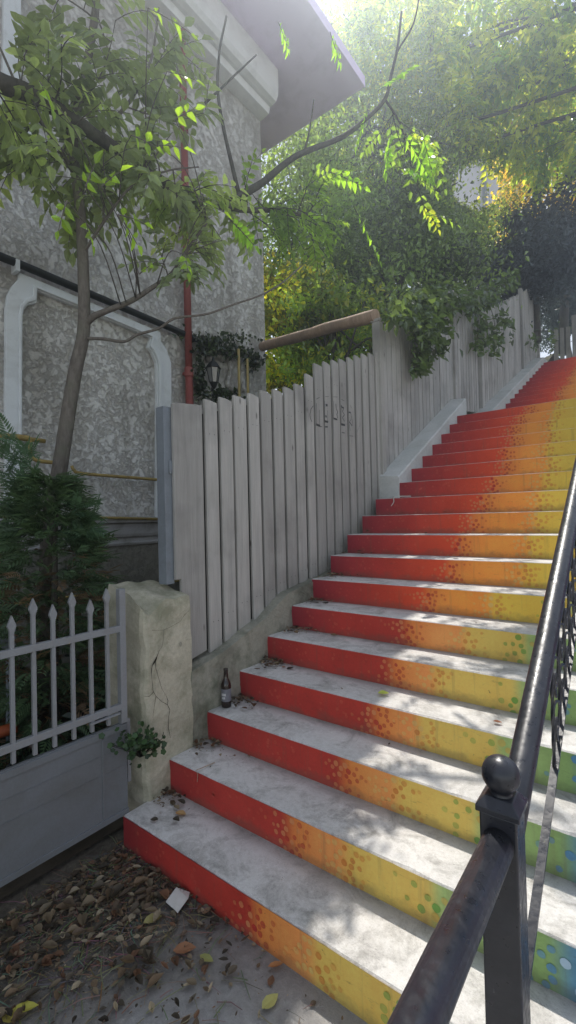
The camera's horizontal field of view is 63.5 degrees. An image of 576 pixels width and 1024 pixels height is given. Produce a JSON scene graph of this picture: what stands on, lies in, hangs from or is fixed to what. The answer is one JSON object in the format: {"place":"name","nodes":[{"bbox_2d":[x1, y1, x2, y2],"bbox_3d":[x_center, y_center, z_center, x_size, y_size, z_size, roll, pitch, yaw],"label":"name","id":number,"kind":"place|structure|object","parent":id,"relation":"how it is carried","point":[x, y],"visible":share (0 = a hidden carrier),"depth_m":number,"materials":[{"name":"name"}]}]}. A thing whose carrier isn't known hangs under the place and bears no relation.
{"place":"outdoors","nodes":[
{"label":"outdoors","id":0,"kind":"place"},
{"bbox_2d":[0,651,123,899],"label":"yard soil","id":1,"kind":"structure","parent":0,"point":[9,888],"depth_m":2.26,"materials":[{"name":"brown soil"}]},
{"bbox_2d":[0,629,15,767],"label":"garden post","id":2,"kind":"object","parent":1,"relation":"on","point":[6,646],"visible":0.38,"depth_m":2.73,"materials":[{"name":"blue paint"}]},
{"bbox_2d":[0,649,105,767],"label":"undergrowth","id":3,"kind":"object","parent":1,"relation":"on","point":[48,723],"visible":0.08,"depth_m":2.90,"materials":[{"name":"green plant"}]},
{"bbox_2d":[0,723,17,737],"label":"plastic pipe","id":4,"kind":"object","parent":3,"relation":"on","point":[5,730],"visible":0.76,"depth_m":2.58,"materials":[{"name":"orange plastic"}]},
{"bbox_2d":[0,413,123,769],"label":"thuja shrub","id":5,"kind":"object","parent":1,"relation":"on","point":[84,534],"visible":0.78,"depth_m":2.86,"materials":[{"name":"green plant"}]},
{"bbox_2d":[0,0,301,719],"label":"young tree","id":6,"kind":"object","parent":1,"relation":"on","point":[85,169],"visible":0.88,"depth_m":3.28,"materials":[{"name":"green plant"}]},
{"bbox_2d":[0,0,460,286],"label":"overhanging tree","id":7,"kind":"object","parent":1,"relation":"on","point":[16,143],"visible":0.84,"depth_m":3.98,"materials":[{"name":"green plant"}]},
{"bbox_2d":[0,826,367,1023],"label":"ground","id":8,"kind":"structure","parent":0,"point":[294,986],"depth_m":1.67,"materials":[{"name":"concrete"}]},
{"bbox_2d":[2,1010,13,1022],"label":"fallen leaf","id":9,"kind":"object","parent":8,"relation":"on","point":[8,1019],"visible":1,"depth_m":1.53,"materials":[{"name":"yellow plant"}]},
{"bbox_2d":[0,588,130,887],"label":"metal gate","id":10,"kind":"structure","parent":8,"relation":"on","point":[56,801],"depth_m":2.12,"materials":[{"name":"metal"}]},
{"bbox_2d":[108,580,192,816],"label":"gate pillar","id":11,"kind":"structure","parent":8,"relation":"on","point":[159,657],"depth_m":2.55,"materials":[{"name":"grey concrete"}]},
{"bbox_2d":[98,721,166,767],"bbox_3d":[-0.776,1.165,2.326,0.108,0.282,0.405,-2,-1,38],"label":"weed plant","id":12,"kind":"object","parent":11,"relation":"attached to","point":[132,746],"visible":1,"depth_m":2.34,"materials":[{"name":"green plant"}]},
{"bbox_2d":[0,0,364,702],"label":"stucco house","id":13,"kind":"structure","parent":8,"relation":"on","point":[270,94],"depth_m":5.16,"materials":[{"name":"paint"}]},
{"bbox_2d":[201,357,220,396],"bbox_3d":[-0.969,-1.677,5.777,0.329,0.470,0.173,-2,-1,38],"label":"wall lantern","id":14,"kind":"object","parent":13,"relation":"attached to","point":[212,367],"depth_m":5.70,"materials":[{"name":"black metal"}]},
{"bbox_2d":[172,323,266,404],"bbox_3d":[-0.732,-1.899,6.109,0.323,1.210,1.933,-2,-1,38],"label":"ivy","id":15,"kind":"object","parent":13,"relation":"attached to","point":[213,348],"visible":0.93,"depth_m":5.92,"materials":[{"name":"green plant"}]},
{"bbox_2d":[173,941,195,953],"bbox_3d":[-0.394,1.652,1.764,0.064,0.014,0.065,-2,-1,38],"label":"fallen leaf","id":16,"kind":"object","parent":8,"relation":"on","point":[180,948],"visible":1,"depth_m":1.77,"materials":[{"name":"orange plant"}]},
{"bbox_2d":[200,953,212,961],"bbox_3d":[-0.302,1.654,1.727,0.059,0.006,0.034,-2,-1,38],"label":"fallen leaf","id":17,"kind":"object","parent":8,"relation":"on","point":[207,957],"visible":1,"depth_m":1.73,"materials":[{"name":"yellow plant"}]},
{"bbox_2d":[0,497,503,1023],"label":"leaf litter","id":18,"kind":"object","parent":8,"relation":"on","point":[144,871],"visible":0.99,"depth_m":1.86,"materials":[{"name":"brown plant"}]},
{"bbox_2d":[13,1001,37,1012],"bbox_3d":[-0.884,1.661,1.561,0.058,0.014,0.068,-2,-1,38],"label":"fallen leaf","id":19,"kind":"object","parent":18,"relation":"on","point":[29,1005],"visible":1,"depth_m":1.57,"materials":[{"name":"yellow plant"}]},
{"bbox_2d":[143,913,161,923],"bbox_3d":[-0.552,1.659,1.899,0.050,0.012,0.068,-2,-1,38],"label":"fallen leaf","id":20,"kind":"object","parent":18,"relation":"on","point":[148,919],"visible":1,"depth_m":1.90,"materials":[{"name":"yellow plant"}]},
{"bbox_2d":[166,887,189,912],"bbox_3d":[-0.469,1.649,1.986,0.082,0.020,0.099,-2,-1,28],"label":"paper scrap","id":21,"kind":"object","parent":18,"relation":"on","point":[177,899],"visible":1,"depth_m":1.98,"materials":[{"name":"white paper"}]},
{"bbox_2d":[262,993,277,1008],"bbox_3d":[-0.060,1.647,1.569,0.051,0.004,0.051,-1,-1,3],"label":"fallen leaf","id":22,"kind":"object","parent":8,"relation":"on","point":[269,1001],"visible":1,"depth_m":1.57,"materials":[{"name":"yellow plant"}]},
{"bbox_2d":[268,961,283,966],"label":"fallen leaf","id":23,"kind":"object","parent":8,"relation":"on","point":[275,964],"visible":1,"depth_m":1.70,"materials":[{"name":"orange plant"}]},
{"bbox_2d":[191,532,362,746],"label":"stair cheek wall","id":24,"kind":"structure","parent":8,"relation":"on","point":[242,648],"depth_m":3.02,"materials":[{"name":"grey concrete"}]},
{"bbox_2d":[156,351,380,658],"bbox_3d":[0.111,-0.381,3.847,0.104,2.586,2.800,-2,-1,38],"label":"plank fence","id":25,"kind":"object","parent":24,"relation":"on","point":[263,499],"visible":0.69,"depth_m":3.36,"materials":[{"name":"grey wood"}]},
{"bbox_2d":[123,356,575,1023],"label":"staircase","id":26,"kind":"structure","parent":8,"relation":"on","point":[287,842],"depth_m":2.34,"materials":[{"name":"concrete"}]},
{"bbox_2d":[176,810,185,814],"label":"fallen leaf","id":27,"kind":"object","parent":26,"relation":"on","point":[180,812],"visible":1,"depth_m":2.34,"materials":[{"name":"orange plant"}]},
{"bbox_2d":[221,668,230,707],"bbox_3d":[-0.380,1.078,2.859,0.062,0.234,0.062,-2,-1,38],"label":"beer bottle","id":28,"kind":"object","parent":26,"relation":"on","point":[225,693],"visible":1,"depth_m":2.84,"materials":[{"name":"brown glass"}]},
{"bbox_2d":[379,398,465,498],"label":"stair kerb","id":29,"kind":"structure","parent":26,"relation":"on","point":[404,463],"depth_m":5.33,"materials":[{"name":"concrete"}]},
{"bbox_2d":[371,317,453,473],"bbox_3d":[1.709,-1.530,5.919,0.110,3.228,2.553,-2,-1,38],"label":"plank fence","id":30,"kind":"object","parent":29,"relation":"on","point":[409,409],"visible":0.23,"depth_m":5.39,"materials":[{"name":"grey wood"}]},
{"bbox_2d":[258,309,379,350],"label":"timber beam","id":31,"kind":"structure","parent":30,"relation":"on","point":[352,321],"depth_m":5.53,"materials":[{"name":"wood"}]},
{"bbox_2d":[381,268,571,380],"bbox_3d":[5.392,-4.029,10.506,0.658,5.169,15.466,-2,-1,36],"label":"climbing vine","id":32,"kind":"object","parent":30,"relation":"attached to","point":[429,312],"visible":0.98,"depth_m":5.87,"materials":[{"name":"green plant"}]},
{"bbox_2d":[387,457,575,1023],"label":"stair railing","id":33,"kind":"object","parent":26,"relation":"on","point":[487,902],"visible":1,"depth_m":0.94,"materials":[{"name":"black metal"}]},
{"bbox_2d":[473,357,546,413],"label":"stair kerb","id":34,"kind":"structure","parent":26,"relation":"on","point":[504,395],"depth_m":9.25,"materials":[{"name":"concrete"}]},
{"bbox_2d":[448,288,539,412],"bbox_3d":[4.598,-3.701,9.755,0.085,4.897,7.250,-2,-1,38],"label":"plank fence","id":35,"kind":"object","parent":34,"relation":"on","point":[479,383],"visible":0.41,"depth_m":8.61,"materials":[{"name":"grey wood"}]},
{"bbox_2d":[554,315,575,360],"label":"plank fence","id":36,"kind":"object","parent":26,"relation":"on","point":[568,347],"visible":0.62,"depth_m":13.47,"materials":[{"name":"grey wood"}]},
{"bbox_2d":[261,0,575,394],"label":"sky","id":37,"kind":"structure","parent":0,"point":[322,6],"materials":[{"name":"white"}]},
{"bbox_2d":[466,353,559,414],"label":"hillside","id":38,"kind":"structure","parent":0,"point":[549,358],"depth_m":15.26,"materials":[{"name":"soil"}]},
{"bbox_2d":[263,241,371,398],"bbox_3d":[0.144,-2.300,8.024,2.602,4.455,2.370,-2,-1,38],"label":"broadleaf tree","id":39,"kind":"object","parent":38,"relation":"on","point":[274,322],"visible":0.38,"depth_m":7.67,"materials":[{"name":"green plant"}]},
{"bbox_2d":[267,257,403,388],"bbox_3d":[0.846,-2.015,7.388,2.750,3.949,2.092,-2,-1,38],"label":"broadleaf tree","id":40,"kind":"object","parent":38,"relation":"on","point":[317,303],"visible":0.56,"depth_m":7.09,"materials":[{"name":"green plant"}]},
{"bbox_2d":[261,83,431,354],"bbox_3d":[0.359,-4.954,10.275,5.612,7.757,5.626,-2,-1,38],"label":"broadleaf tree","id":41,"kind":"object","parent":38,"relation":"on","point":[335,201],"visible":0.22,"depth_m":9.26,"materials":[{"name":"green plant"}]},
{"bbox_2d":[266,0,482,296],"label":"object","id":42,"kind":"object","parent":38,"relation":"on","point":[401,6],"visible":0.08,"depth_m":13.73,"materials":[{"name":"green plant"}]},
{"bbox_2d":[264,0,511,302],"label":"broadleaf tree","id":43,"kind":"object","parent":38,"relation":"on","point":[366,100],"visible":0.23,"depth_m":10.50,"materials":[{"name":"green plant"}]},
{"bbox_2d":[318,111,542,334],"bbox_3d":[2.590,-4.286,9.436,4.757,5.962,4.649,-2,-1,38],"label":"broadleaf tree","id":44,"kind":"object","parent":38,"relation":"on","point":[429,247],"visible":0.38,"depth_m":8.69,"materials":[{"name":"green plant"}]},
{"bbox_2d":[357,81,515,287],"bbox_3d":[3.625,-6.884,12.731,5.082,8.321,4.905,-2,-1,38],"label":"broadleaf tree","id":45,"kind":"object","parent":38,"relation":"on","point":[450,165],"visible":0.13,"depth_m":11.39,"materials":[{"name":"green plant"}]},
{"bbox_2d":[313,0,575,214],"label":"drooping tree","id":46,"kind":"object","parent":38,"relation":"on","point":[529,71],"visible":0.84,"depth_m":10.53,"materials":[{"name":"green plant"}]},
{"bbox_2d":[414,122,517,296],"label":"building","id":47,"kind":"structure","parent":38,"relation":"on","point":[494,187],"depth_m":34.00,"materials":[{"name":"paint"}]},
{"bbox_2d":[437,184,526,288],"bbox_3d":[5.284,-6.271,13.422,3.547,5.465,3.710,-2,-1,17],"label":"broadleaf tree","id":48,"kind":"object","parent":38,"relation":"on","point":[501,207],"visible":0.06,"depth_m":12.45,"materials":[{"name":"green plant"}]},
{"bbox_2d":[460,170,575,342],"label":"evergreen shrub","id":49,"kind":"object","parent":38,"relation":"on","point":[548,269],"visible":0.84,"depth_m":11.28,"materials":[{"name":"green plant"}]},
{"bbox_2d":[469,12,575,355],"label":"broadleaf tree","id":50,"kind":"object","parent":38,"relation":"on","point":[564,318],"visible":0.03,"depth_m":14.38,"materials":[{"name":"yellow plant"}]},
{"bbox_2d":[540,283,575,356],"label":"evergreen shrub","id":51,"kind":"object","parent":38,"relation":"on","point":[551,320],"visible":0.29,"depth_m":17.47,"materials":[{"name":"green plant"}]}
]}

